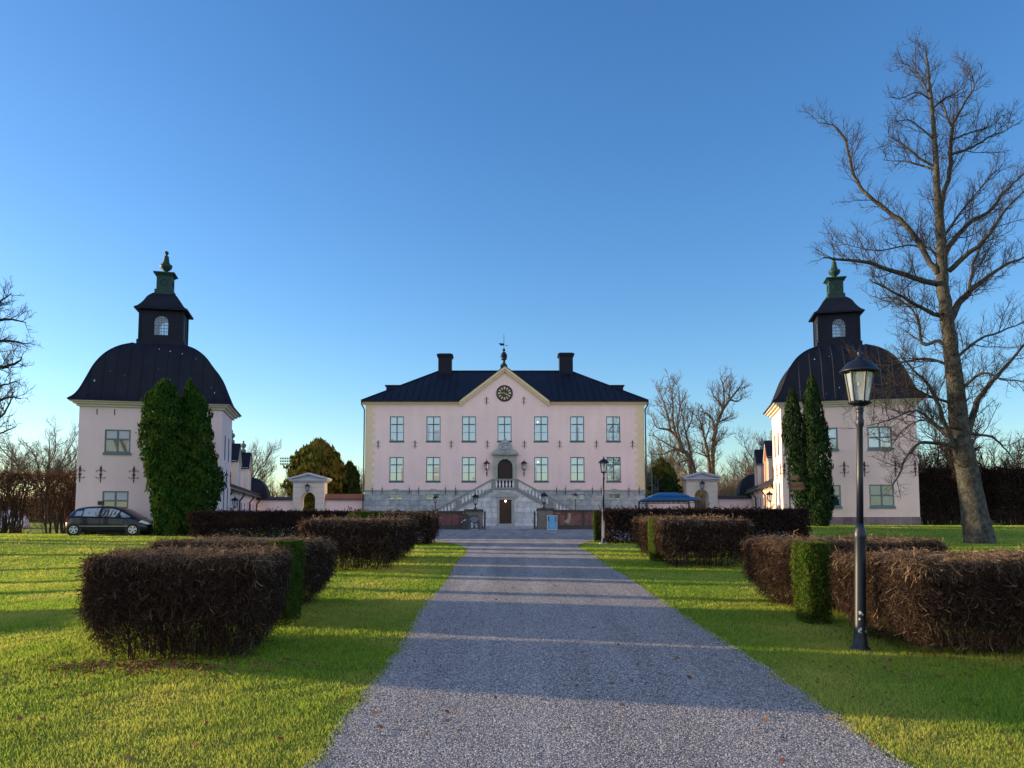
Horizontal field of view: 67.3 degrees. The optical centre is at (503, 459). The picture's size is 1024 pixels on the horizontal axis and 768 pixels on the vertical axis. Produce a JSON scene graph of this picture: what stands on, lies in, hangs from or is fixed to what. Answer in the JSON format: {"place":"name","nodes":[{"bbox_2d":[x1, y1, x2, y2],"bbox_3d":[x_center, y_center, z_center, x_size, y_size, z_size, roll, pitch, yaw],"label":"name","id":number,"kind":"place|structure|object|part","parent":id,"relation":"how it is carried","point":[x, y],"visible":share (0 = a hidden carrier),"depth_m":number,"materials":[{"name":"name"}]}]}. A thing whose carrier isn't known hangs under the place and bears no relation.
{"place":"outdoors","nodes":[
{"label":"outdoors","id":0,"kind":"place"},
{"bbox_2d":[291,526,536,528],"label":"courtyard","id":1,"kind":"structure","parent":0,"point":[509,527],"depth_m":59.18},
{"bbox_2d":[256,497,292,510],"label":"garden wall","id":2,"kind":"structure","parent":1,"relation":"on","point":[283,503],"depth_m":69.18,"materials":[{"name":"paint"}]},
{"bbox_2d":[288,473,331,510],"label":"garden gateway","id":3,"kind":"object","parent":1,"relation":"on","point":[304,484],"visible":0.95,"depth_m":68.92,"materials":[{"name":"grey paint"}]},
{"bbox_2d":[645,495,685,508],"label":"garden wall","id":4,"kind":"structure","parent":1,"relation":"on","point":[665,505],"depth_m":69.18,"materials":[{"name":"paint"}]},
{"bbox_2d":[718,495,751,508],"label":"garden wall","id":5,"kind":"structure","parent":1,"relation":"on","point":[726,501],"depth_m":69.20,"materials":[{"name":"paint"}]},
{"bbox_2d":[240,529,782,539],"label":"forecourt","id":6,"kind":"structure","parent":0,"point":[520,534],"depth_m":40.11,"materials":[{"name":"gravel"}]},
{"bbox_2d":[461,512,479,529],"bbox_3d":[-2.353,4.299,53.603,1.370,1.266,0.218,0,-4,-5],"label":"pavement sign","id":7,"kind":"object","parent":6,"relation":"on","point":[472,522],"visible":0.99,"depth_m":53.53,"materials":[{"name":"black metal"}]},
{"bbox_2d":[547,515,556,529],"bbox_3d":[3.339,4.409,53.334,0.697,1.011,0.270,0,-4,0],"label":"notice board","id":8,"kind":"object","parent":6,"relation":"on","point":[551,522],"visible":1,"depth_m":53.31,"materials":[{"name":"blue"}]},
{"bbox_2d":[637,492,701,507],"bbox_3d":[10.129,3.240,47.391,3.402,2.380,2.900,0,-4,0],"label":"gazebo","id":9,"kind":"object","parent":6,"relation":"on","point":[668,498],"visible":0.9,"depth_m":46.32,"materials":[{"name":"blue metal"}]},
{"bbox_2d":[0,521,1023,767],"bbox_3d":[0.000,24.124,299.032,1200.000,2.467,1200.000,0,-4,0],"label":"ground","id":10,"kind":"structure","parent":0,"point":[450,559],"depth_m":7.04,"materials":[{"name":"plant"}]},
{"bbox_2d":[0,510,30,528],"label":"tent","id":11,"kind":"object","parent":10,"relation":"on","point":[26,525],"visible":0.12,"depth_m":57.63,"materials":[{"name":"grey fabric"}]},
{"bbox_2d":[0,276,40,452],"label":"bare tree","id":12,"kind":"object","parent":10,"relation":"on","point":[7,396],"visible":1,"depth_m":33.73,"materials":[{"name":"brown plant"}]},
{"bbox_2d":[0,467,44,533],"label":"tall hedge","id":13,"kind":"object","parent":10,"relation":"on","point":[14,506],"visible":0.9,"depth_m":42.61,"materials":[{"name":"brown plant"}]},
{"bbox_2d":[0,438,50,509],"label":"bare tree","id":14,"kind":"object","parent":10,"relation":"on","point":[8,466],"visible":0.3,"depth_m":92.44,"materials":[{"name":"plant"}]},
{"bbox_2d":[0,488,75,522],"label":"brushwood","id":15,"kind":"object","parent":10,"relation":"on","point":[35,518],"visible":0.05,"depth_m":98.97,"materials":[{"name":"plant"}]},
{"bbox_2d":[0,418,78,522],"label":"bare tree","id":16,"kind":"object","parent":10,"relation":"on","point":[58,467],"visible":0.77,"depth_m":84.81,"materials":[{"name":"plant"}]},
{"bbox_2d":[23,467,76,533],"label":"tall hedge","id":17,"kind":"object","parent":10,"relation":"on","point":[68,502],"visible":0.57,"depth_m":42.15,"materials":[{"name":"brown plant"}]},
{"bbox_2d":[36,446,76,494],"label":"bare tree","id":18,"kind":"object","parent":10,"relation":"on","point":[55,465],"visible":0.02,"depth_m":104.88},
{"bbox_2d":[65,506,159,535],"bbox_3d":[-19.650,3.122,38.875,4.260,1.524,2.169,0,-4,-3],"label":"parked car","id":19,"kind":"object","parent":10,"relation":"on","point":[93,520],"visible":0.94,"depth_m":38.04,"materials":[{"name":"black paint"}]},
{"bbox_3d":[-21.049,2.676,38.094,0.360,0.266,0.142,0,-4,-3],"label":"side window","id":20,"kind":"part","parent":19,"relation":"part of","materials":[{"name":"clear glass"}]},
{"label":"side window","id":21,"kind":"part","parent":19,"relation":"part of","materials":[{"name":"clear glass"}]},
{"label":"side window","id":22,"kind":"part","parent":19,"relation":"part of","materials":[{"name":"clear glass"}]},
{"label":"quarter window","id":23,"kind":"part","parent":19,"relation":"part of","materials":[{"name":"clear glass"}]},
{"bbox_2d":[67,251,241,534],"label":"pavilion","id":24,"kind":"structure","parent":10,"relation":"on","point":[119,381],"depth_m":41.01,"materials":[{"name":"paint"}]},
{"bbox_2d":[102,491,128,507],"bbox_3d":[-20.437,2.281,40.457,1.270,1.210,0.090,1,-4,-13],"label":"window","id":25,"kind":"structure","parent":24,"relation":"in","point":[109,498],"depth_m":40.46,"materials":[{"name":"glass"}]},
{"bbox_2d":[103,429,130,454],"bbox_3d":[-20.427,-0.898,40.663,1.370,1.340,0.160,1,-4,-13],"label":"window","id":26,"kind":"structure","parent":24,"relation":"in","point":[117,442],"depth_m":40.67,"materials":[{"name":"glass"}]},
{"bbox_2d":[224,436,225,459],"bbox_3d":[-15.755,-0.637,43.310,0.080,1.400,0.580,1,-4,-13],"label":"window","id":27,"kind":"structure","parent":24,"relation":"in","point":[225,436],"depth_m":43.51,"materials":[{"name":"glass"}]},
{"bbox_2d":[135,377,194,536],"bbox_3d":[-16.586,-0.095,37.701,2.825,7.952,2.844,0,-4,0],"label":"thuja tree","id":28,"kind":"object","parent":10,"relation":"on","point":[158,426],"visible":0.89,"depth_m":36.95,"materials":[{"name":"green plant"}]},
{"bbox_2d":[69,537,295,661],"bbox_3d":[-3.456,1.548,8.617,2.068,1.325,2.293,1,-4,-8],"label":"hedge","id":29,"kind":"object","parent":10,"relation":"on","point":[213,592],"visible":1,"depth_m":7.77,"materials":[{"name":"brown plant"}]},
{"bbox_2d":[168,377,227,535],"bbox_3d":[-15.334,-0.097,38.425,3.055,8.144,2.941,0,-4,0],"label":"thuja tree","id":30,"kind":"object","parent":10,"relation":"on","point":[204,469],"visible":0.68,"depth_m":37.83,"materials":[{"name":"green plant"}]},
{"bbox_2d":[144,532,339,605],"bbox_3d":[-3.952,1.725,11.865,2.586,1.246,2.293,0,-4,4],"label":"hedge","id":31,"kind":"object","parent":10,"relation":"on","point":[319,567],"visible":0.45,"depth_m":11.59,"materials":[{"name":"brown plant"}]},
{"bbox_2d":[230,430,269,529],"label":"side wing","id":32,"kind":"structure","parent":10,"relation":"on","point":[247,490],"depth_m":59.23,"materials":[{"name":"paint"}]},
{"bbox_2d":[245,437,281,485],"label":"bare tree","id":33,"kind":"object","parent":10,"relation":"on","point":[260,472],"visible":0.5,"depth_m":88.59,"materials":[{"name":"plant"}]},
{"bbox_2d":[255,470,287,496],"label":"bare tree","id":34,"kind":"object","parent":10,"relation":"on","point":[271,489],"visible":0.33,"depth_m":150.02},
{"bbox_2d":[185,506,369,537],"bbox_3d":[-10.396,3.008,35.855,8.422,1.632,2.151,0,-4,0],"label":"hedge","id":35,"kind":"object","parent":10,"relation":"on","point":[219,521],"visible":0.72,"depth_m":35.14,"materials":[{"name":"brown plant"}]},
{"bbox_2d":[280,458,291,495],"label":"floodlight mast","id":36,"kind":"object","parent":10,"relation":"on","point":[285,464],"visible":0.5,"depth_m":190.35,"materials":[{"name":"grey metal"}]},
{"bbox_2d":[268,539,306,625],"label":"yew bush","id":37,"kind":"object","parent":10,"relation":"on","point":[289,611],"visible":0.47,"depth_m":10.29,"materials":[{"name":"green plant"}]},
{"bbox_2d":[280,437,350,510],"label":"golden conifer","id":38,"kind":"object","parent":10,"relation":"on","point":[320,456],"visible":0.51,"depth_m":80.33,"materials":[{"name":"green plant"}]},
{"bbox_2d":[325,494,361,510],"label":"garden wall","id":39,"kind":"structure","parent":10,"relation":"on","point":[339,502],"depth_m":69.19,"materials":[{"name":"paint"}]},
{"bbox_2d":[340,460,361,493],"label":"dark conifer","id":40,"kind":"object","parent":10,"relation":"on","point":[353,485],"visible":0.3,"depth_m":83.33,"materials":[{"name":"green plant"}]},
{"bbox_2d":[295,512,408,570],"bbox_3d":[-3.527,1.919,17.870,2.544,1.365,2.243,0,-4,-2],"label":"hedge","id":41,"kind":"object","parent":10,"relation":"on","point":[359,537],"visible":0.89,"depth_m":17.04,"materials":[{"name":"brown plant"}]},
{"bbox_2d":[358,467,364,492],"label":"bare tree","id":42,"kind":"object","parent":10,"relation":"on","point":[361,482],"visible":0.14,"depth_m":120.27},
{"bbox_2d":[349,511,382,517],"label":"hedge","id":43,"kind":"object","parent":10,"relation":"on","point":[362,514],"visible":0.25,"depth_m":25.23,"materials":[{"name":"green plant"}]},
{"bbox_2d":[327,514,420,559],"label":"hedge","id":44,"kind":"object","parent":10,"relation":"on","point":[411,527],"visible":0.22,"depth_m":20.49,"materials":[{"name":"brown plant"}]},
{"bbox_2d":[346,508,441,544],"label":"hedge","id":45,"kind":"object","parent":10,"relation":"on","point":[428,525],"visible":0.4,"depth_m":27.71,"materials":[{"name":"brown plant"}]},
{"bbox_2d":[384,509,482,528],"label":"courtyard wall","id":46,"kind":"structure","parent":10,"relation":"on","point":[451,520],"depth_m":54.81,"materials":[{"name":"brick"}]},
{"bbox_2d":[472,492,478,508],"bbox_3d":[-2.048,2.953,55.134,0.589,1.264,0.589,0,-4,0],"label":"pillar lamp","id":47,"kind":"object","parent":46,"relation":"on","point":[475,496],"visible":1,"depth_m":55.02,"materials":[{"name":"metal"}]},
{"bbox_2d":[483,512,485,528],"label":"iron gate","id":48,"kind":"structure","parent":46,"relation":"attached to","point":[484,514],"depth_m":54.93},
{"bbox_2d":[434,479,572,525],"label":"stone staircase","id":49,"kind":"structure","parent":10,"relation":"on","point":[509,506],"depth_m":63.90,"materials":[{"name":"grey stone"}]},
{"bbox_2d":[499,500,510,523],"bbox_3d":[0.122,4.377,63.967,0.999,2.015,0.090,0,-4,0],"label":"door","id":50,"kind":"structure","parent":49,"relation":"in","point":[504,507],"depth_m":63.92,"materials":[{"name":"brown wood"}]},
{"bbox_2d":[361,343,648,511],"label":"mansion","id":51,"kind":"structure","parent":10,"relation":"on","point":[445,433],"depth_m":67.21,"materials":[{"name":"paint"}]},
{"bbox_2d":[389,416,403,442],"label":"window","id":52,"kind":"structure","parent":51,"relation":"in","point":[396,422],"depth_m":67.37,"materials":[{"name":"glass"}]},
{"bbox_2d":[389,457,403,482],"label":"window","id":53,"kind":"structure","parent":51,"relation":"in","point":[396,463],"depth_m":67.10,"materials":[{"name":"glass"}]},
{"bbox_2d":[425,457,440,482],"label":"window","id":54,"kind":"structure","parent":51,"relation":"in","point":[432,463],"depth_m":67.09,"materials":[{"name":"glass"}]},
{"bbox_2d":[426,416,440,442],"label":"window","id":55,"kind":"structure","parent":51,"relation":"in","point":[433,422],"depth_m":67.37,"materials":[{"name":"glass"}]},
{"bbox_2d":[461,457,475,482],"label":"window","id":56,"kind":"structure","parent":51,"relation":"in","point":[468,463],"depth_m":67.10,"materials":[{"name":"glass"}]},
{"bbox_2d":[461,416,476,442],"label":"window","id":57,"kind":"structure","parent":51,"relation":"in","point":[468,422],"depth_m":67.37,"materials":[{"name":"glass"}]},
{"bbox_2d":[497,416,511,442],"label":"window","id":58,"kind":"structure","parent":51,"relation":"in","point":[504,422],"depth_m":67.38,"materials":[{"name":"glass"}]},
{"bbox_2d":[498,459,512,487],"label":"door","id":59,"kind":"structure","parent":51,"relation":"in","point":[505,469],"depth_m":67.09,"materials":[{"name":"wood"}]},
{"bbox_2d":[534,416,548,442],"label":"window","id":60,"kind":"structure","parent":51,"relation":"in","point":[540,422],"depth_m":67.37,"materials":[{"name":"glass"}]},
{"bbox_2d":[534,457,548,482],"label":"window","id":61,"kind":"structure","parent":51,"relation":"in","point":[540,463],"depth_m":67.10,"materials":[{"name":"glass"}]},
{"bbox_2d":[570,416,584,442],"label":"window","id":62,"kind":"structure","parent":51,"relation":"in","point":[576,422],"depth_m":67.37,"materials":[{"name":"glass"}]},
{"bbox_2d":[570,457,584,482],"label":"window","id":63,"kind":"structure","parent":51,"relation":"in","point":[576,463],"depth_m":67.10,"materials":[{"name":"glass"}]},
{"bbox_2d":[606,416,620,442],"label":"window","id":64,"kind":"structure","parent":51,"relation":"in","point":[612,422],"depth_m":67.37,"materials":[{"name":"glass"}]},
{"bbox_2d":[606,457,620,482],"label":"window","id":65,"kind":"structure","parent":51,"relation":"in","point":[614,465],"depth_m":67.10,"materials":[{"name":"glass"}]},
{"bbox_2d":[0,535,1023,767],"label":"fallen leaves","id":66,"kind":"object","parent":10,"relation":"on","point":[154,663],"visible":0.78,"depth_m":7.48,"materials":[{"name":"plant"}]},
{"bbox_2d":[536,508,598,528],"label":"courtyard wall","id":67,"kind":"structure","parent":10,"relation":"on","point":[574,519],"depth_m":54.84,"materials":[{"name":"brick"}]},
{"bbox_2d":[534,511,536,528],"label":"iron gate","id":68,"kind":"structure","parent":67,"relation":"attached to","point":[535,514],"depth_m":54.88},
{"bbox_2d":[540,493,547,507],"bbox_3d":[2.871,2.863,55.141,0.601,1.290,0.601,0,-4,0],"label":"pillar lamp","id":69,"kind":"object","parent":67,"relation":"on","point":[543,494],"visible":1,"depth_m":55.04,"materials":[{"name":"metal"}]},
{"bbox_2d":[592,511,601,540],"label":"yew bush","id":70,"kind":"object","parent":10,"relation":"on","point":[596,534],"visible":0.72,"depth_m":30.27,"materials":[{"name":"green plant"}]},
{"bbox_2d":[598,457,608,543],"bbox_3d":[3.656,1.506,28.267,0.420,3.331,0.420,1,-4,0],"label":"street lamp","id":71,"kind":"object","parent":10,"relation":"on","point":[603,461],"visible":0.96,"depth_m":28.20,"materials":[{"name":"metal"}]},
{"bbox_2d":[644,445,658,494],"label":"spiral staircase","id":72,"kind":"structure","parent":10,"relation":"on","point":[649,477],"depth_m":72.59,"materials":[{"name":"black metal"}]},
{"bbox_2d":[647,518,662,560],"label":"yew bush","id":73,"kind":"object","parent":10,"relation":"on","point":[653,555],"visible":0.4,"depth_m":19.89,"materials":[{"name":"green plant"}]},
{"bbox_2d":[645,456,682,494],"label":"golden conifer","id":74,"kind":"object","parent":10,"relation":"on","point":[659,470],"visible":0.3,"depth_m":79.18,"materials":[{"name":"green plant"}]},
{"bbox_2d":[655,474,683,492],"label":"dark conifer","id":75,"kind":"object","parent":10,"relation":"on","point":[667,483],"visible":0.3,"depth_m":76.43,"materials":[{"name":"green plant"}]},
{"bbox_2d":[644,430,697,482],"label":"bare tree","id":76,"kind":"object","parent":10,"relation":"on","point":[649,465],"visible":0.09,"depth_m":111.54,"materials":[{"name":"plant"}]},
{"bbox_2d":[644,368,702,497],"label":"bare tree","id":77,"kind":"object","parent":10,"relation":"on","point":[688,459],"visible":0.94,"depth_m":88.11,"materials":[{"name":"plant"}]},
{"bbox_2d":[629,511,730,557],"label":"hedge","id":78,"kind":"object","parent":10,"relation":"on","point":[640,530],"visible":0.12,"depth_m":21.13,"materials":[{"name":"brown plant"}]},
{"bbox_2d":[655,447,707,475],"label":"bare tree","id":79,"kind":"object","parent":10,"relation":"on","point":[676,466],"visible":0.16,"depth_m":104.37,"materials":[{"name":"plant"}]},
{"bbox_2d":[694,494,705,508],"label":"brushwood","id":80,"kind":"object","parent":10,"relation":"on","point":[702,503],"visible":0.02,"depth_m":80.23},
{"bbox_2d":[679,471,721,508],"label":"garden gateway","id":81,"kind":"object","parent":10,"relation":"on","point":[705,482],"visible":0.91,"depth_m":68.94,"materials":[{"name":"grey paint"}]},
{"bbox_2d":[651,513,757,568],"bbox_3d":[4.725,1.963,18.520,2.391,1.338,2.243,0,-4,3],"label":"hedge","id":82,"kind":"object","parent":10,"relation":"on","point":[701,537],"visible":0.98,"depth_m":17.69,"materials":[{"name":"brown plant"}]},
{"bbox_2d":[596,502,814,543],"bbox_3d":[7.504,2.502,29.074,7.997,1.730,2.151,0,-4,0],"label":"hedge","id":83,"kind":"object","parent":10,"relation":"on","point":[789,520],"visible":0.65,"depth_m":28.36,"materials":[{"name":"brown plant"}]},
{"bbox_2d":[677,465,746,500],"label":"brushwood","id":84,"kind":"object","parent":10,"relation":"on","point":[731,489],"visible":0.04,"depth_m":99.44,"materials":[{"name":"plant"}]},
{"bbox_2d":[684,365,752,493],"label":"bare tree","id":85,"kind":"object","parent":10,"relation":"on","point":[715,424],"visible":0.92,"depth_m":90.22,"materials":[{"name":"plant"}]},
{"bbox_2d":[701,457,752,490],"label":"bare tree","id":86,"kind":"object","parent":10,"relation":"on","point":[724,481],"visible":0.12,"depth_m":120.21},
{"bbox_2d":[724,457,752,481],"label":"bare tree","id":87,"kind":"object","parent":10,"relation":"on","point":[730,463],"visible":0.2,"depth_m":110.37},
{"bbox_2d":[728,426,770,476],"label":"bare tree","id":88,"kind":"object","parent":10,"relation":"on","point":[748,470],"visible":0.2,"depth_m":86.05,"materials":[{"name":"plant"}]},
{"bbox_2d":[736,428,773,508],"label":"side wing","id":89,"kind":"structure","parent":10,"relation":"on","point":[758,486],"depth_m":61.55,"materials":[{"name":"paint"}]},
{"bbox_2d":[789,474,804,506],"bbox_3d":[14.667,2.078,38.393,0.820,2.682,0.240,0,-4,0],"label":"signpost","id":90,"kind":"object","parent":10,"relation":"on","point":[796,486],"visible":0.98,"depth_m":38.45,"materials":[{"name":"wood"}]},
{"bbox_2d":[781,387,825,525],"bbox_3d":[15.764,-0.093,40.439,2.440,7.540,1.827,0,-4,0],"label":"cypress tree","id":91,"kind":"object","parent":10,"relation":"on","point":[794,443],"visible":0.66,"depth_m":40.13,"materials":[{"name":"green plant"}]},
{"bbox_2d":[789,541,835,623],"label":"yew bush","id":92,"kind":"object","parent":10,"relation":"on","point":[810,559],"visible":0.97,"depth_m":10.16,"materials":[{"name":"green plant"}]},
{"bbox_2d":[801,374,835,526],"bbox_3d":[16.291,-0.430,39.952,1.612,8.071,1.562,3,-5,-34],"label":"cypress tree","id":93,"kind":"object","parent":10,"relation":"on","point":[813,422],"visible":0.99,"depth_m":39.54,"materials":[{"name":"green plant"}]},
{"bbox_2d":[763,257,926,525],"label":"pavilion","id":94,"kind":"structure","parent":10,"relation":"on","point":[824,360],"depth_m":43.40,"materials":[{"name":"paint"}]},
{"bbox_2d":[818,428,838,450],"bbox_3d":[18.249,-1.115,43.623,1.370,1.340,0.160,-1,-4,13],"label":"window","id":95,"kind":"structure","parent":94,"relation":"in","point":[833,432],"depth_m":43.56,"materials":[{"name":"glass"}]},
{"bbox_2d":[826,485,842,508],"bbox_3d":[18.322,2.119,43.362,1.370,1.330,0.160,-1,-4,13],"label":"window","id":96,"kind":"structure","parent":94,"relation":"in","point":[837,488],"depth_m":43.28,"materials":[{"name":"glass"}]},
{"bbox_2d":[867,426,893,450],"bbox_3d":[21.002,-1.163,42.990,1.370,1.340,0.160,-1,-4,13],"label":"window","id":97,"kind":"structure","parent":94,"relation":"in","point":[873,444],"depth_m":43.02,"materials":[{"name":"glass"}]},
{"bbox_2d":[869,484,895,508],"bbox_3d":[21.002,2.073,42.745,1.370,1.330,0.160,-1,-4,13],"label":"window","id":98,"kind":"structure","parent":94,"relation":"in","point":[875,491],"depth_m":42.76,"materials":[{"name":"glass"}]},
{"bbox_2d":[738,529,951,611],"bbox_3d":[5.153,1.718,11.843,2.741,1.259,2.293,0,-4,-2],"label":"hedge","id":99,"kind":"object","parent":10,"relation":"on","point":[767,565],"visible":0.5,"depth_m":11.37,"materials":[{"name":"brown plant"}]},
{"bbox_2d":[839,345,880,651],"bbox_3d":[3.986,0.431,8.612,0.438,3.463,0.438,2,-4,0],"label":"street lamp","id":100,"kind":"object","parent":10,"relation":"on","point":[859,369],"visible":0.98,"depth_m":8.57,"materials":[{"name":"metal"}]},
{"bbox_2d":[794,28,1023,543],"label":"bare tree","id":101,"kind":"object","parent":10,"relation":"on","point":[958,433],"visible":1,"depth_m":29.45,"materials":[{"name":"brown plant"}]},
{"bbox_2d":[823,542,1023,657],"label":"hedge","id":102,"kind":"object","parent":10,"relation":"on","point":[926,594],"visible":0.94,"depth_m":8.02,"materials":[{"name":"brown plant"}]},
{"bbox_2d":[916,412,991,520],"bbox_3d":[32.898,0.559,58.192,8.197,8.826,8.097,2,-5,-23],"label":"bare tree","id":103,"kind":"object","parent":10,"relation":"on","point":[930,463],"visible":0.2,"depth_m":56.61,"materials":[{"name":"brown plant"}]},
{"bbox_2d":[918,462,996,524],"bbox_3d":[26.222,2.053,45.571,5.334,4.024,2.688,0,-4,0],"label":"tall hedge","id":104,"kind":"object","parent":10,"relation":"on","point":[938,491],"visible":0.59,"depth_m":44.84,"materials":[{"name":"brown plant"}]},
{"bbox_2d":[920,505,1010,520],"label":"brushwood","id":105,"kind":"object","parent":10,"relation":"on","point":[960,515],"visible":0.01,"depth_m":66.55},
{"bbox_2d":[952,429,1023,522],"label":"bare tree","id":106,"kind":"object","parent":10,"relation":"on","point":[1007,460],"visible":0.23,"depth_m":55.00,"materials":[{"name":"brown plant"}]},
{"bbox_2d":[979,461,1023,524],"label":"tall hedge","id":107,"kind":"object","parent":10,"relation":"on","point":[1008,489],"visible":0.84,"depth_m":44.28,"materials":[{"name":"brown plant"}]},
{"bbox_2d":[997,451,1023,467],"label":"bare tree","id":108,"kind":"object","parent":10,"relation":"on","point":[1003,458],"visible":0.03,"depth_m":63.22,"materials":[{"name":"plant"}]},
{"bbox_2d":[0,0,1023,498],"label":"sky","id":109,"kind":"structure","parent":0,"point":[342,197],"materials":[{"name":"blue"}]},
{"bbox_2d":[303,540,913,767],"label":"road","id":110,"kind":"structure","parent":0,"point":[495,563],"depth_m":6.82,"materials":[{"name":"gravel"}]}
]}

